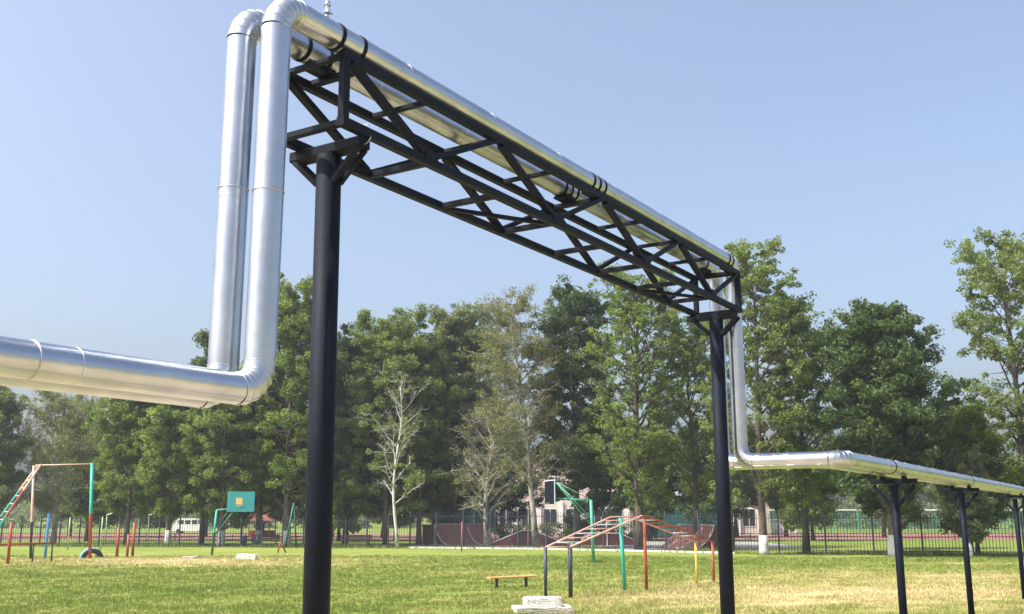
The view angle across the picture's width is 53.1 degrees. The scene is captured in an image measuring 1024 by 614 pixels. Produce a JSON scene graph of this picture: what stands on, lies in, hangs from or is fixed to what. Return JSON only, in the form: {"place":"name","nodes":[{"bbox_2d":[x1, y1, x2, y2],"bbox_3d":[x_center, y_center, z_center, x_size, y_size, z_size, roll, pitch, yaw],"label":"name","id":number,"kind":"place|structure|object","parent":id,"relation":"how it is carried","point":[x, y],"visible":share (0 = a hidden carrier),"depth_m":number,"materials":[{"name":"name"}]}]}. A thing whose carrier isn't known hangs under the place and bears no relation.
{"place":"outdoors","nodes":[
{"label":"outdoors","id":0,"kind":"place"},
{"bbox_2d":[0,518,1023,613],"bbox_3d":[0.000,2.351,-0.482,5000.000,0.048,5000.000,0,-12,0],"label":"ground","id":1,"kind":"structure","parent":0,"point":[173,551],"depth_m":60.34,"materials":[{"name":"green plant"}]},
{"bbox_2d":[0,439,30,506],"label":"broadleaf tree","id":2,"kind":"object","parent":1,"relation":"on","point":[17,487],"visible":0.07,"depth_m":121.08,"materials":[{"name":"green plant"}]},
{"bbox_2d":[0,386,52,514],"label":"broadleaf tree","id":3,"kind":"object","parent":1,"relation":"on","point":[10,443],"visible":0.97,"depth_m":91.12,"materials":[{"name":"green plant"}]},
{"bbox_2d":[0,523,55,563],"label":"balance bar","id":4,"kind":"object","parent":1,"relation":"on","point":[9,543],"visible":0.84,"depth_m":54.61,"materials":[{"name":"red paint"}]},
{"bbox_2d":[0,463,93,558],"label":"climbing frame","id":5,"kind":"object","parent":1,"relation":"on","point":[33,474],"visible":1,"depth_m":60.44,"materials":[{"name":"beige paint"}]},
{"bbox_2d":[44,513,50,558],"bbox_3d":[-27.300,13.434,60.127,0.162,2.630,0.162,0,-12,0],"label":"exercise post","id":6,"kind":"object","parent":1,"relation":"on","point":[47,534],"visible":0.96,"depth_m":60.08,"materials":[{"name":"blue paint"}]},
{"bbox_2d":[11,390,114,541],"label":"broadleaf tree","id":7,"kind":"object","parent":1,"relation":"on","point":[57,404],"visible":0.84,"depth_m":93.33,"materials":[{"name":"green plant"}]},
{"bbox_2d":[67,517,70,549],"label":"exercise post","id":8,"kind":"object","parent":1,"relation":"on","point":[68,533],"visible":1,"depth_m":75.56,"materials":[{"name":"green paint"}]},
{"bbox_2d":[44,423,133,540],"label":"broadleaf tree","id":9,"kind":"object","parent":1,"relation":"on","point":[101,509],"visible":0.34,"depth_m":102.85,"materials":[{"name":"green plant"}]},
{"bbox_2d":[79,547,102,557],"bbox_3d":[-25.240,15.117,61.395,1.385,1.380,0.385,4,-12,-20],"label":"half tyre","id":10,"kind":"object","parent":1,"relation":"on","point":[95,551],"visible":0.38,"depth_m":61.38,"materials":[{"name":"blue rubber"}]},
{"bbox_2d":[100,517,102,549],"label":"exercise post","id":11,"kind":"object","parent":1,"relation":"on","point":[101,533],"visible":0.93,"depth_m":75.54,"materials":[{"name":"green paint"}]},
{"bbox_2d":[115,526,119,556],"bbox_3d":[-24.130,14.368,62.692,0.184,1.830,0.184,0,-12,0],"label":"red post","id":12,"kind":"object","parent":1,"relation":"on","point":[117,540],"visible":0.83,"depth_m":62.63,"materials":[{"name":"metal"}]},
{"bbox_2d":[93,422,148,535],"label":"broadleaf tree","id":13,"kind":"object","parent":1,"relation":"on","point":[136,517],"visible":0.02,"depth_m":121.18,"materials":[{"name":"green plant"}]},
{"bbox_2d":[126,534,129,556],"bbox_3d":[-23.500,14.588,62.647,0.173,1.380,0.173,0,-12,0],"label":"red post","id":14,"kind":"object","parent":1,"relation":"on","point":[127,546],"visible":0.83,"depth_m":62.58,"materials":[{"name":"metal"}]},
{"bbox_2d":[78,397,178,544],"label":"broadleaf tree","id":15,"kind":"object","parent":1,"relation":"on","point":[119,449],"visible":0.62,"depth_m":89.75,"materials":[{"name":"green plant"}]},
{"bbox_2d":[131,522,135,555],"bbox_3d":[-23.680,14.526,64.088,0.184,2.080,0.184,0,-12,0],"label":"red post","id":16,"kind":"object","parent":1,"relation":"on","point":[133,538],"visible":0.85,"depth_m":64.03,"materials":[{"name":"paint"}]},
{"bbox_2d":[135,433,200,528],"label":"broadleaf tree","id":17,"kind":"object","parent":1,"relation":"on","point":[163,517],"visible":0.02,"depth_m":106.20,"materials":[{"name":"green plant"}]},
{"bbox_2d":[123,403,216,545],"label":"broadleaf tree","id":18,"kind":"object","parent":1,"relation":"on","point":[160,467],"visible":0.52,"depth_m":85.94,"materials":[{"name":"green plant"}]},
{"bbox_2d":[0,533,348,540],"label":"track barrier","id":19,"kind":"object","parent":1,"relation":"on","point":[232,536],"visible":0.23,"depth_m":106.37,"materials":[{"name":"metal"}]},
{"bbox_2d":[172,518,210,532],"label":"van","id":20,"kind":"object","parent":1,"relation":"on","point":[185,526],"visible":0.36,"depth_m":152.62,"materials":[{"name":"white paint"}]},
{"bbox_2d":[168,328,231,544],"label":"broadleaf tree","id":21,"kind":"object","parent":1,"relation":"on","point":[202,339],"visible":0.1,"depth_m":92.48,"materials":[{"name":"green plant"}]},
{"bbox_2d":[0,517,410,547],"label":"picket fence","id":22,"kind":"object","parent":1,"relation":"on","point":[246,521],"visible":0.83,"depth_m":83.15,"materials":[{"name":"black metal"}]},
{"bbox_2d":[190,484,256,529],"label":"broadleaf tree","id":23,"kind":"object","parent":1,"relation":"on","point":[235,515],"visible":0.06,"depth_m":104.30,"materials":[{"name":"green plant"}]},
{"bbox_2d":[172,363,280,546],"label":"broadleaf tree","id":24,"kind":"object","parent":1,"relation":"on","point":[228,416],"visible":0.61,"depth_m":84.65,"materials":[{"name":"green plant"}]},
{"bbox_2d":[211,492,254,554],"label":"basketball hoop","id":25,"kind":"object","parent":1,"relation":"on","point":[240,501],"visible":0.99,"depth_m":65.75,"materials":[{"name":"green paint"}]},
{"bbox_2d":[241,534,247,545],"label":"litter bin","id":26,"kind":"object","parent":1,"relation":"on","point":[244,537],"visible":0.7,"depth_m":85.06,"materials":[{"name":"grey metal"}]},
{"bbox_2d":[236,554,257,559],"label":"concrete slab","id":27,"kind":"structure","parent":1,"relation":"on","point":[247,556],"depth_m":58.63,"materials":[{"name":"white concrete"}]},
{"bbox_2d":[211,377,305,544],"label":"broadleaf tree","id":28,"kind":"object","parent":1,"relation":"on","point":[253,486],"visible":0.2,"depth_m":86.09,"materials":[{"name":"green plant"}]},
{"bbox_2d":[249,534,278,544],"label":"park bench","id":29,"kind":"object","parent":1,"relation":"on","point":[269,536],"visible":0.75,"depth_m":86.73,"materials":[{"name":"brown wood"}]},
{"bbox_2d":[256,441,306,527],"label":"broadleaf tree","id":30,"kind":"object","parent":1,"relation":"on","point":[269,503],"visible":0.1,"depth_m":107.87,"materials":[{"name":"green plant"}]},
{"bbox_2d":[284,503,296,547],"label":"goal post","id":31,"kind":"object","parent":1,"relation":"on","point":[289,525],"visible":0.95,"depth_m":81.34,"materials":[{"name":"green metal"}]},
{"bbox_2d":[239,272,348,545],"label":"broadleaf tree","id":32,"kind":"object","parent":1,"relation":"on","point":[294,317],"visible":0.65,"depth_m":85.02,"materials":[{"name":"green plant"}]},
{"bbox_2d":[293,427,370,540],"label":"broadleaf tree","id":33,"kind":"object","parent":1,"relation":"on","point":[338,514],"visible":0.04,"depth_m":102.20,"materials":[{"name":"green plant"}]},
{"bbox_2d":[293,322,396,543],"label":"broadleaf tree","id":34,"kind":"object","parent":1,"relation":"on","point":[342,396],"visible":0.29,"depth_m":89.96,"materials":[{"name":"green plant"}]},
{"bbox_2d":[340,535,371,546],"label":"park bench","id":35,"kind":"object","parent":1,"relation":"on","point":[351,538],"visible":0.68,"depth_m":84.76,"materials":[{"name":"brown wood"}]},
{"bbox_2d":[358,415,416,540],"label":"broadleaf tree","id":36,"kind":"object","parent":1,"relation":"on","point":[403,514],"visible":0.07,"depth_m":103.83,"materials":[{"name":"green plant"}]},
{"bbox_2d":[354,367,431,548],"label":"bare tree","id":37,"kind":"object","parent":1,"relation":"on","point":[394,465],"visible":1,"depth_m":80.48,"materials":[{"name":"white plant"}]},
{"bbox_2d":[334,302,465,545],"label":"broadleaf tree","id":38,"kind":"object","parent":1,"relation":"on","point":[383,341],"visible":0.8,"depth_m":86.64,"materials":[{"name":"green plant"}]},
{"bbox_2d":[398,302,511,523],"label":"poplar tree","id":39,"kind":"object","parent":1,"relation":"on","point":[456,330],"visible":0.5,"depth_m":92.40,"materials":[{"name":"green plant"}]},
{"bbox_2d":[440,300,519,518],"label":"broadleaf tree","id":40,"kind":"object","parent":1,"relation":"on","point":[482,323],"visible":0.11,"depth_m":104.07,"materials":[{"name":"green plant"}]},
{"bbox_2d":[438,394,524,546],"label":"bare tree","id":41,"kind":"object","parent":1,"relation":"on","point":[485,488],"visible":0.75,"depth_m":82.91,"materials":[{"name":"grey plant"}]},
{"bbox_2d":[489,522,524,538],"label":"shrub","id":42,"kind":"object","parent":1,"relation":"on","point":[503,531],"visible":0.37,"depth_m":109.17,"materials":[{"name":"green plant"}]},
{"bbox_2d":[0,541,1017,556],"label":"tall grass","id":43,"kind":"structure","parent":1,"relation":"on","point":[929,553],"depth_m":78.04,"materials":[{"name":"green plant"}]},
{"bbox_2d":[486,575,536,587],"bbox_3d":[0.000,9.493,35.364,1.841,0.405,0.300,6,-13,-28],"label":"bench","id":44,"kind":"object","parent":1,"relation":"on","point":[520,576],"visible":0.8,"depth_m":35.26,"materials":[{"name":"orange paint"}]},
{"bbox_2d":[0,487,1023,528],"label":"distant wood","id":45,"kind":"object","parent":1,"relation":"on","point":[21,510],"visible":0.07,"depth_m":223.73,"materials":[{"name":"green plant"}]},
{"bbox_2d":[286,48,741,613],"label":"pipe bridge","id":46,"kind":"structure","parent":1,"relation":"on","point":[332,174],"depth_m":9.31,"materials":[{"name":"black metal"}]},
{"bbox_2d":[0,0,1023,493],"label":"insulated pipe","id":47,"kind":"object","parent":46,"relation":"on","point":[36,360],"visible":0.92,"depth_m":7.47,"materials":[{"name":"silver metal"}]},
{"bbox_2d":[0,10,1023,494],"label":"insulated pipe","id":48,"kind":"object","parent":46,"relation":"on","point":[244,34],"visible":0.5,"depth_m":7.70,"materials":[{"name":"silver metal"}]},
{"bbox_2d":[457,280,583,547],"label":"birch tree","id":49,"kind":"object","parent":1,"relation":"on","point":[528,351],"visible":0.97,"depth_m":80.84,"materials":[{"name":"green plant"}]},
{"bbox_2d":[512,596,573,613],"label":"concrete plinth","id":50,"kind":"structure","parent":1,"relation":"on","point":[542,604],"depth_m":25.79,"materials":[{"name":"white concrete"}]},
{"bbox_2d":[539,480,594,562],"bbox_3d":[2.857,11.416,54.548,2.811,4.348,1.614,-4,-12,18],"label":"basketball hoop","id":51,"kind":"object","parent":1,"relation":"on","point":[550,497],"visible":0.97,"depth_m":54.92,"materials":[{"name":"green paint"}]},
{"bbox_2d":[409,510,733,550],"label":"picket fence","id":52,"kind":"object","parent":1,"relation":"on","point":[541,516],"visible":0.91,"depth_m":77.31,"materials":[{"name":"black metal"}]},
{"bbox_2d":[410,547,735,553],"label":"fence kerb","id":53,"kind":"structure","parent":1,"relation":"on","point":[566,549],"depth_m":75.82,"materials":[{"name":"grey concrete"}]},
{"bbox_2d":[526,274,632,545],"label":"broadleaf tree","id":54,"kind":"object","parent":1,"relation":"on","point":[573,308],"visible":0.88,"depth_m":83.42,"materials":[{"name":"green plant"}]},
{"bbox_2d":[562,417,633,532],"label":"broadleaf tree","id":55,"kind":"object","parent":1,"relation":"on","point":[599,497],"visible":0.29,"depth_m":107.14,"materials":[{"name":"green plant"}]},
{"bbox_2d":[544,515,714,597],"bbox_3d":[4.349,8.261,34.489,0.409,2.472,10.054,-10,-15,39],"label":"arched ladder","id":56,"kind":"object","parent":1,"relation":"on","point":[570,570],"visible":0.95,"depth_m":33.67,"materials":[{"name":"red metal"}]},
{"bbox_2d":[570,259,692,549],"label":"broadleaf tree","id":57,"kind":"object","parent":1,"relation":"on","point":[644,440],"visible":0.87,"depth_m":77.06,"materials":[{"name":"green plant"}]},
{"bbox_2d":[608,424,679,540],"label":"broadleaf tree","id":58,"kind":"object","parent":1,"relation":"on","point":[655,504],"visible":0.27,"depth_m":104.77,"materials":[{"name":"green plant"}]},
{"bbox_2d":[664,425,734,525],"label":"broadleaf tree","id":59,"kind":"object","parent":1,"relation":"on","point":[705,507],"visible":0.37,"depth_m":102.99,"materials":[{"name":"green plant"}]},
{"bbox_2d":[688,234,828,554],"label":"broadleaf tree","id":60,"kind":"object","parent":1,"relation":"on","point":[753,278],"visible":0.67,"depth_m":67.13,"materials":[{"name":"green plant"}]},
{"bbox_2d":[746,290,847,552],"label":"broadleaf tree","id":61,"kind":"object","parent":1,"relation":"on","point":[817,370],"visible":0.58,"depth_m":68.85,"materials":[{"name":"green plant"}]},
{"bbox_2d":[773,446,842,540],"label":"broadleaf tree","id":62,"kind":"object","parent":1,"relation":"on","point":[827,505],"visible":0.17,"depth_m":104.68,"materials":[{"name":"green plant"}]},
{"bbox_2d":[662,533,1021,540],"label":"track barrier","id":63,"kind":"object","parent":1,"relation":"on","point":[837,536],"visible":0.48,"depth_m":105.33,"materials":[{"name":"metal"}]},
{"bbox_2d":[731,512,1023,554],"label":"picket fence","id":64,"kind":"object","parent":1,"relation":"on","point":[907,518],"visible":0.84,"depth_m":66.47,"materials":[{"name":"black metal"}]},
{"bbox_2d":[846,396,931,530],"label":"broadleaf tree","id":65,"kind":"object","parent":1,"relation":"on","point":[914,509],"visible":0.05,"depth_m":78.40,"materials":[{"name":"green plant"}]},
{"bbox_2d":[870,476,917,613],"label":"pipe support","id":66,"kind":"object","parent":1,"relation":"on","point":[895,504],"visible":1,"depth_m":17.41,"materials":[{"name":"black metal"}]},
{"bbox_2d":[769,509,1022,532],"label":"court fence","id":67,"kind":"object","parent":1,"relation":"on","point":[886,527],"visible":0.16,"depth_m":156.51,"materials":[{"name":"metal"}]},
{"bbox_2d":[811,296,981,556],"bbox_3d":[23.830,7.382,64.429,9.474,16.235,10.474,0,-12,0],"label":"broadleaf tree","id":68,"kind":"object","parent":1,"relation":"on","point":[877,413],"visible":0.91,"depth_m":63.41,"materials":[{"name":"green plant"}]},
{"bbox_2d":[942,486,979,613],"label":"pipe support","id":69,"kind":"object","parent":1,"relation":"on","point":[961,507],"visible":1,"depth_m":22.93,"materials":[{"name":"black metal"}]},
{"bbox_2d":[935,444,997,556],"bbox_3d":[27.845,11.886,63.146,3.737,6.877,4.327,0,-12,0],"label":"evergreen tree","id":70,"kind":"object","parent":1,"relation":"on","point":[969,463],"visible":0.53,"depth_m":62.69,"materials":[{"name":"green plant"}]},
{"bbox_2d":[933,402,1023,554],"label":"broadleaf tree","id":71,"kind":"object","parent":1,"relation":"on","point":[970,428],"visible":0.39,"depth_m":66.06,"materials":[{"name":"green plant"}]},
{"bbox_2d":[939,226,1023,523],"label":"broadleaf tree","id":72,"kind":"object","parent":1,"relation":"on","point":[986,273],"visible":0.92,"depth_m":68.00,"materials":[{"name":"green plant"}]},
{"bbox_2d":[996,421,1023,499],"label":"broadleaf tree","id":73,"kind":"object","parent":1,"relation":"on","point":[1012,444],"visible":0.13,"depth_m":67.80,"materials":[{"name":"green plant"}]},
{"bbox_2d":[1001,494,1023,598],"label":"pipe support","id":74,"kind":"object","parent":1,"relation":"on","point":[1015,509],"visible":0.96,"depth_m":30.73,"materials":[{"name":"black metal"}]},
{"bbox_2d":[2,534,1021,539],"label":"running track","id":75,"kind":"structure","parent":0,"point":[374,536],"depth_m":121.70,"materials":[{"name":"red rubber"}]},
{"bbox_2d":[24,409,107,535],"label":"broadleaf tree","id":76,"kind":"object","parent":75,"relation":"on","point":[65,516],"visible":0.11,"depth_m":124.99,"materials":[{"name":"green plant"}]},
{"bbox_2d":[242,514,277,535],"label":"gazebo","id":77,"kind":"object","parent":75,"relation":"on","point":[264,516],"visible":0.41,"depth_m":115.76,"materials":[{"name":"red paint"}]},
{"bbox_2d":[354,446,405,537],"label":"broadleaf tree","id":78,"kind":"object","parent":75,"relation":"on","point":[377,519],"depth_m":118.72,"materials":[{"name":"green plant"}]},
{"bbox_2d":[479,415,544,538],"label":"broadleaf tree","id":79,"kind":"object","parent":75,"relation":"on","point":[519,493],"visible":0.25,"depth_m":114.94,"materials":[{"name":"green plant"}]},
{"bbox_2d":[519,521,572,539],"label":"shrub","id":80,"kind":"object","parent":75,"relation":"on","point":[549,529],"visible":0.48,"depth_m":110.30,"materials":[{"name":"green plant"}]},
{"bbox_2d":[562,523,618,539],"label":"shrub","id":81,"kind":"object","parent":75,"relation":"on","point":[600,526],"visible":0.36,"depth_m":109.13,"materials":[{"name":"green plant"}]},
{"bbox_2d":[470,458,770,534],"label":"school building","id":82,"kind":"structure","parent":75,"relation":"on","point":[561,507],"depth_m":139.12,"materials":[{"name":"beige paint"}]},
{"bbox_2d":[499,510,512,526],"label":"window","id":83,"kind":"structure","parent":82,"relation":"in","point":[508,513],"depth_m":139.09,"materials":[{"name":"grey glass"}]},
{"bbox_2d":[522,509,530,526],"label":"window","id":84,"kind":"structure","parent":82,"relation":"in","point":[525,520],"depth_m":139.01,"materials":[{"name":"grey glass"}]},
{"bbox_2d":[544,509,556,526],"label":"window","id":85,"kind":"structure","parent":82,"relation":"in","point":[550,512],"depth_m":139.14,"materials":[{"name":"grey glass"}]},
{"bbox_2d":[588,510,600,526],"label":"window","id":86,"kind":"structure","parent":82,"relation":"in","point":[595,519],"depth_m":139.02,"materials":[{"name":"grey glass"}]},
{"bbox_2d":[742,509,755,526],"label":"window","id":87,"kind":"structure","parent":82,"relation":"in","point":[753,511],"depth_m":139.01,"materials":[{"name":"white glass"}]},
{"bbox_2d":[607,522,660,538],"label":"shrub","id":88,"kind":"object","parent":75,"relation":"on","point":[654,529],"visible":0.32,"depth_m":111.18,"materials":[{"name":"green plant"}]},
{"bbox_2d":[646,491,716,537],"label":"shed","id":89,"kind":"structure","parent":75,"relation":"on","point":[675,519],"depth_m":119.37,"materials":[{"name":"beige paint"}]},
{"bbox_2d":[675,516,689,525],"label":"door","id":90,"kind":"structure","parent":89,"relation":"in","point":[678,518],"depth_m":119.34,"materials":[{"name":"green paint"}]},
{"bbox_2d":[664,430,698,482],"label":"broadleaf tree","id":91,"kind":"object","parent":75,"relation":"on","point":[667,469],"visible":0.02,"depth_m":125.21,"materials":[{"name":"green plant"}]},
{"bbox_2d":[729,422,767,535],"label":"broadleaf tree","id":92,"kind":"object","parent":75,"relation":"on","point":[745,483],"visible":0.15,"depth_m":122.83,"materials":[{"name":"green plant"}]},
{"bbox_2d":[752,432,801,535],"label":"broadleaf tree","id":93,"kind":"object","parent":75,"relation":"on","point":[775,504],"visible":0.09,"depth_m":128.32,"materials":[{"name":"green plant"}]},
{"bbox_2d":[770,519,797,532],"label":"garage","id":94,"kind":"structure","parent":75,"relation":"on","point":[773,526],"depth_m":145.57,"materials":[{"name":"white paint"}]},
{"bbox_2d":[835,427,918,537],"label":"broadleaf tree","id":95,"kind":"object","parent":75,"relation":"on","point":[875,515],"visible":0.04,"depth_m":121.11,"materials":[{"name":"green plant"}]},
{"bbox_2d":[920,431,953,517],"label":"broadleaf tree","id":96,"kind":"object","parent":75,"relation":"on","point":[932,496],"visible":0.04,"depth_m":125.40,"materials":[{"name":"green plant"}]},
{"bbox_2d":[0,0,1023,517],"label":"sky","id":97,"kind":"structure","parent":0,"point":[869,136],"materials":[{"name":"blue"}]},
{"bbox_2d":[419,542,811,548],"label":"skate park paving","id":98,"kind":"structure","parent":0,"point":[652,545],"depth_m":87.56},
{"bbox_2d":[385,330,472,545],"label":"broadleaf tree","id":99,"kind":"object","parent":98,"relation":"on","point":[433,496],"visible":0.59,"depth_m":88.26,"materials":[{"name":"green plant"}]},
{"bbox_2d":[405,387,482,522],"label":"broadleaf tree","id":100,"kind":"object","parent":98,"relation":"on","point":[445,503],"visible":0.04,"depth_m":94.30,"materials":[{"name":"green plant"}]},
{"bbox_2d":[422,523,493,545],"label":"quarter pipe","id":101,"kind":"object","parent":98,"relation":"on","point":[453,535],"visible":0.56,"depth_m":88.93,"materials":[{"name":"paint"}]},
{"bbox_2d":[431,506,495,540],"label":"screen fence","id":102,"kind":"object","parent":98,"relation":"on","point":[468,511],"visible":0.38,"depth_m":92.10,"materials":[{"name":"grey metal"}]},
{"bbox_2d":[491,530,570,545],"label":"ramp box","id":103,"kind":"object","parent":98,"relation":"on","point":[510,538],"visible":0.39,"depth_m":86.35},
{"bbox_2d":[569,533,632,544],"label":"ramp box","id":104,"kind":"object","parent":98,"relation":"on","point":[608,539],"visible":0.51,"depth_m":88.27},
{"bbox_2d":[638,309,747,533],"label":"broadleaf tree","id":105,"kind":"object","parent":98,"relation":"on","point":[694,359],"visible":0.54,"depth_m":81.11,"materials":[{"name":"green plant"}]},
{"bbox_2d":[654,524,734,549],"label":"quarter pipe","id":106,"kind":"object","parent":98,"relation":"on","point":[704,528],"visible":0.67,"depth_m":79.39,"materials":[{"name":"paint"}]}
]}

